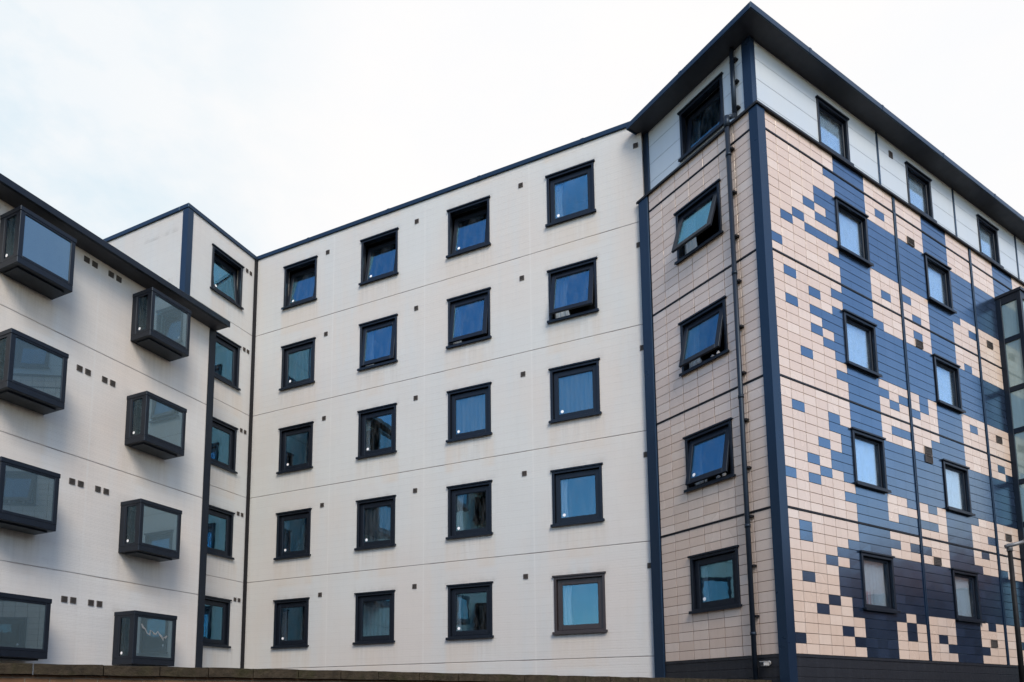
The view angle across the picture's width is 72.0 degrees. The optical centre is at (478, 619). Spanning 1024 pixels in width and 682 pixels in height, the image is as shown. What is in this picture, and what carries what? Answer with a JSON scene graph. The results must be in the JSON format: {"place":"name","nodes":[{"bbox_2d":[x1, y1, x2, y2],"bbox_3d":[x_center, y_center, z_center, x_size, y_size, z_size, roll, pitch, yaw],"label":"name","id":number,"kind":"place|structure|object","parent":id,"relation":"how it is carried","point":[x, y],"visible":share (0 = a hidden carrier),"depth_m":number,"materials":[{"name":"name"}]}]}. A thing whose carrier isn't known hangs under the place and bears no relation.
{"place":"outdoors","nodes":[
{"label":"outdoors","id":0,"kind":"place"},
{"bbox_2d":[0,173,229,674],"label":"apartment building","id":1,"kind":"structure","parent":0,"point":[107,361],"depth_m":16.68,"materials":[{"name":"white paint"}]},
{"bbox_2d":[0,592,51,660],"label":"bay window","id":2,"kind":"structure","parent":1,"relation":"in","point":[24,620],"depth_m":14.28,"materials":[{"name":"grey glass"}]},
{"bbox_2d":[0,456,60,534],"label":"bay window","id":3,"kind":"structure","parent":1,"relation":"in","point":[29,494],"depth_m":14.52,"materials":[{"name":"grey glass"}]},
{"bbox_2d":[0,328,68,414],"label":"bay window","id":4,"kind":"structure","parent":1,"relation":"in","point":[33,373],"depth_m":14.76,"materials":[{"name":"glass"}]},
{"bbox_2d":[0,205,76,299],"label":"bay window","id":5,"kind":"structure","parent":1,"relation":"in","point":[35,253],"depth_m":15.02,"materials":[{"name":"blue glass"}]},
{"bbox_2d":[112,610,176,666],"bbox_3d":[-8.161,0.513,17.225,0.722,1.301,1.237,-4,-8,25],"label":"bay window","id":6,"kind":"structure","parent":1,"relation":"in","point":[140,638],"depth_m":16.83,"materials":[{"name":"grey glass"}]},
{"bbox_2d":[118,498,181,561],"bbox_3d":[-8.175,-2.187,17.551,0.722,1.301,1.237,-4,-8,25],"label":"bay window","id":7,"kind":"structure","parent":1,"relation":"in","point":[150,530],"depth_m":17.18,"materials":[{"name":"grey metal"}]},
{"bbox_2d":[124,391,186,459],"bbox_3d":[-8.188,-4.888,17.877,0.722,1.301,1.237,-4,-8,25],"label":"bay window","id":8,"kind":"structure","parent":1,"relation":"in","point":[155,425],"depth_m":17.52,"materials":[{"name":"grey glass"}]},
{"bbox_2d":[130,287,191,361],"bbox_3d":[-8.201,-7.588,18.203,0.722,1.301,1.237,-4,-8,25],"label":"bay window","id":9,"kind":"structure","parent":1,"relation":"in","point":[160,325],"depth_m":17.86,"materials":[{"name":"glass"}]},
{"bbox_2d":[103,121,694,677],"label":"apartment building","id":10,"kind":"structure","parent":0,"point":[429,437],"depth_m":20.18,"materials":[{"name":"concrete"}]},
{"bbox_2d":[203,595,231,647],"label":"window","id":11,"kind":"structure","parent":10,"relation":"in","point":[217,610],"depth_m":21.60,"materials":[{"name":"blue glass"}]},
{"bbox_2d":[207,505,234,559],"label":"window","id":12,"kind":"structure","parent":10,"relation":"in","point":[220,521],"depth_m":21.93,"materials":[{"name":"blue glass"}]},
{"bbox_2d":[211,417,238,473],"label":"window","id":13,"kind":"structure","parent":10,"relation":"in","point":[224,435],"depth_m":22.27,"materials":[{"name":"black glass"}]},
{"bbox_2d":[210,243,244,309],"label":"window","id":14,"kind":"structure","parent":10,"relation":"in","point":[223,274],"depth_m":22.90,"materials":[{"name":"blue glass"}]},
{"bbox_2d":[214,331,241,390],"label":"window","id":15,"kind":"structure","parent":10,"relation":"in","point":[227,355],"depth_m":22.60,"materials":[{"name":"glass"}]},
{"bbox_2d":[271,597,309,648],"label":"window","id":16,"kind":"structure","parent":10,"relation":"in","point":[291,616],"depth_m":21.94,"materials":[{"name":"glass"}]},
{"bbox_2d":[273,508,311,559],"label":"window","id":17,"kind":"structure","parent":10,"relation":"in","point":[293,534],"depth_m":22.11,"materials":[{"name":"black glass"}]},
{"bbox_2d":[276,421,313,473],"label":"window","id":18,"kind":"structure","parent":10,"relation":"in","point":[295,441],"depth_m":22.43,"materials":[{"name":"black glass"}]},
{"bbox_2d":[278,337,315,390],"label":"window","id":19,"kind":"structure","parent":10,"relation":"in","point":[298,358],"depth_m":22.77,"materials":[{"name":"glass"}]},
{"bbox_2d":[281,255,317,309],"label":"window","id":20,"kind":"structure","parent":10,"relation":"in","point":[301,284],"depth_m":23.22,"materials":[{"name":"blue glass"}]},
{"bbox_2d":[352,590,395,644],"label":"window","id":21,"kind":"structure","parent":10,"relation":"in","point":[374,611],"depth_m":20.50,"materials":[{"name":"glass"}]},
{"bbox_2d":[354,495,395,550],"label":"window","id":22,"kind":"structure","parent":10,"relation":"in","point":[375,516],"depth_m":20.84,"materials":[{"name":"black glass"}]},
{"bbox_2d":[355,403,396,458],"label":"window","id":23,"kind":"structure","parent":10,"relation":"in","point":[376,425],"depth_m":21.32,"materials":[{"name":"black glass"}]},
{"bbox_2d":[357,313,397,370],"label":"window","id":24,"kind":"structure","parent":10,"relation":"in","point":[378,337],"depth_m":21.37,"materials":[{"name":"glass"}]},
{"bbox_2d":[358,227,398,285],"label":"window","id":25,"kind":"structure","parent":10,"relation":"in","point":[379,259],"depth_m":21.89,"materials":[{"name":"blue glass"}]},
{"bbox_2d":[446,195,490,257],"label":"window","id":26,"kind":"structure","parent":10,"relation":"in","point":[468,231],"depth_m":20.56,"materials":[{"name":"blue glass"}]},
{"bbox_2d":[445,479,492,539],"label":"window","id":27,"kind":"structure","parent":10,"relation":"in","point":[469,504],"depth_m":19.66,"materials":[{"name":"black glass"}]},
{"bbox_2d":[446,287,491,348],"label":"window","id":28,"kind":"structure","parent":10,"relation":"in","point":[468,313],"depth_m":20.04,"materials":[{"name":"glass"}]},
{"bbox_2d":[445,581,493,639],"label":"window","id":29,"kind":"structure","parent":10,"relation":"in","point":[470,611],"depth_m":19.33,"materials":[{"name":"black glass"}]},
{"bbox_2d":[446,382,492,442],"bbox_3d":[-0.231,-5.779,19.759,1.425,1.524,0.270,-4,-8,25],"label":"window","id":30,"kind":"structure","parent":10,"relation":"in","point":[469,408],"depth_m":19.84,"materials":[{"name":"blue glass"}]},
{"bbox_2d":[545,159,596,226],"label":"window","id":31,"kind":"structure","parent":10,"relation":"in","point":[570,191],"depth_m":19.32,"materials":[{"name":"blue glass"}]},
{"bbox_2d":[547,256,598,323],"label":"window","id":32,"kind":"structure","parent":10,"relation":"in","point":[572,288],"depth_m":18.69,"materials":[{"name":"glass"}]},
{"bbox_2d":[548,357,601,422],"bbox_3d":[2.545,-5.952,18.437,1.425,1.524,0.270,-4,-8,25],"label":"window","id":33,"kind":"structure","parent":10,"relation":"in","point":[574,387],"depth_m":18.51,"materials":[{"name":"blue glass"}]},
{"bbox_2d":[550,462,604,526],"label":"window","id":34,"kind":"structure","parent":10,"relation":"in","point":[577,492],"depth_m":18.33,"materials":[{"name":"blue glass"}]},
{"bbox_2d":[552,571,607,634],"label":"window","id":35,"kind":"structure","parent":10,"relation":"in","point":[579,599],"depth_m":18.00,"materials":[{"name":"blue glass"}]},
{"bbox_2d":[0,0,1023,255],"label":"sky","id":36,"kind":"structure","parent":0,"point":[283,123],"materials":[{"name":"white"}]},
{"label":"ground","id":37,"kind":"structure","parent":0,"visible":0},
{"bbox_2d":[0,663,771,681],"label":"brick wall","id":38,"kind":"structure","parent":37,"relation":"on","point":[15,672],"depth_m":8.57,"materials":[{"name":"stone"}]},
{"bbox_2d":[626,1,1023,681],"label":"apartment building","id":39,"kind":"structure","parent":37,"relation":"on","point":[826,425],"depth_m":16.29,"materials":[{"name":"beige tile"}]},
{"bbox_2d":[671,179,723,264],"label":"window","id":40,"kind":"structure","parent":39,"relation":"in","point":[699,221],"depth_m":16.36,"materials":[{"name":"black glass"}]},
{"bbox_2d":[677,72,723,161],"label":"window","id":41,"kind":"structure","parent":39,"relation":"in","point":[708,119],"depth_m":16.93,"materials":[{"name":"black glass"}]},
{"bbox_2d":[678,295,729,376],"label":"window","id":42,"kind":"structure","parent":39,"relation":"in","point":[703,335],"depth_m":15.97,"materials":[{"name":"glass"}]},
{"bbox_2d":[682,417,735,492],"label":"window","id":43,"kind":"structure","parent":39,"relation":"in","point":[709,457],"depth_m":15.62,"materials":[{"name":"blue glass"}]},
{"bbox_2d":[687,545,741,613],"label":"window","id":44,"kind":"structure","parent":39,"relation":"in","point":[714,575],"depth_m":15.73,"materials":[{"name":"blue glass"}]},
{"bbox_2d":[759,661,770,665],"bbox_3d":[5.702,0.872,13.964,0.236,0.110,0.110,4,-8,-31],"label":"security camera","id":45,"kind":"object","parent":39,"relation":"attached to","point":[765,663],"visible":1,"depth_m":13.91,"materials":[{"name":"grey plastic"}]},
{"bbox_2d":[815,95,853,165],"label":"window","id":46,"kind":"structure","parent":39,"relation":"in","point":[833,133],"depth_m":17.34,"materials":[{"name":"blue glass"}]},
{"bbox_2d":[834,195,873,266],"bbox_3d":[8.849,-9.154,16.677,1.358,1.325,0.215,4,-8,-31],"label":"window","id":47,"kind":"structure","parent":39,"relation":"in","point":[852,228],"depth_m":16.76,"materials":[{"name":"glass"}]},
{"bbox_2d":[842,309,882,377],"bbox_3d":[8.863,-6.374,16.341,1.358,1.325,0.215,4,-8,-31],"label":"window","id":48,"kind":"structure","parent":39,"relation":"in","point":[860,333],"depth_m":16.42,"materials":[{"name":"glass"}]},
{"bbox_2d":[851,427,891,492],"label":"window","id":49,"kind":"structure","parent":39,"relation":"in","point":[868,456],"depth_m":16.10,"materials":[{"name":"blue glass"}]},
{"bbox_2d":[859,550,900,613],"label":"window","id":50,"kind":"structure","parent":39,"relation":"in","point":[877,569],"depth_m":15.76,"materials":[{"name":"grey glass"}]},
{"bbox_2d":[904,161,936,221],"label":"window","id":51,"kind":"structure","parent":39,"relation":"in","point":[918,183],"depth_m":19.43,"materials":[{"name":"glass"}]},
{"bbox_2d":[924,252,956,313],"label":"window","id":52,"kind":"structure","parent":39,"relation":"in","point":[937,274],"depth_m":18.84,"materials":[{"name":"glass"}]},
{"bbox_2d":[932,353,965,412],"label":"window","id":53,"kind":"structure","parent":39,"relation":"in","point":[946,372],"depth_m":18.51,"materials":[{"name":"glass"}]},
{"bbox_2d":[941,458,975,515],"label":"window","id":54,"kind":"structure","parent":39,"relation":"in","point":[957,495],"depth_m":18.17,"materials":[{"name":"grey glass"}]},
{"bbox_2d":[951,567,985,623],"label":"window","id":55,"kind":"structure","parent":39,"relation":"in","point":[965,585],"depth_m":17.84,"materials":[{"name":"grey glass"}]},
{"bbox_2d":[976,214,1003,267],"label":"window","id":56,"kind":"structure","parent":39,"relation":"in","point":[987,232],"depth_m":21.52,"materials":[{"name":"blue glass"}]},
{"bbox_2d":[994,286,1023,586],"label":"stair tower","id":57,"kind":"structure","parent":37,"relation":"on","point":[1010,312],"depth_m":19.97,"materials":[{"name":"glass"}]},
{"bbox_2d":[1004,539,1023,681],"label":"street lamp","id":58,"kind":"object","parent":37,"relation":"on","point":[1008,547],"visible":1,"depth_m":15.35,"materials":[{"name":"metal"}]}
]}

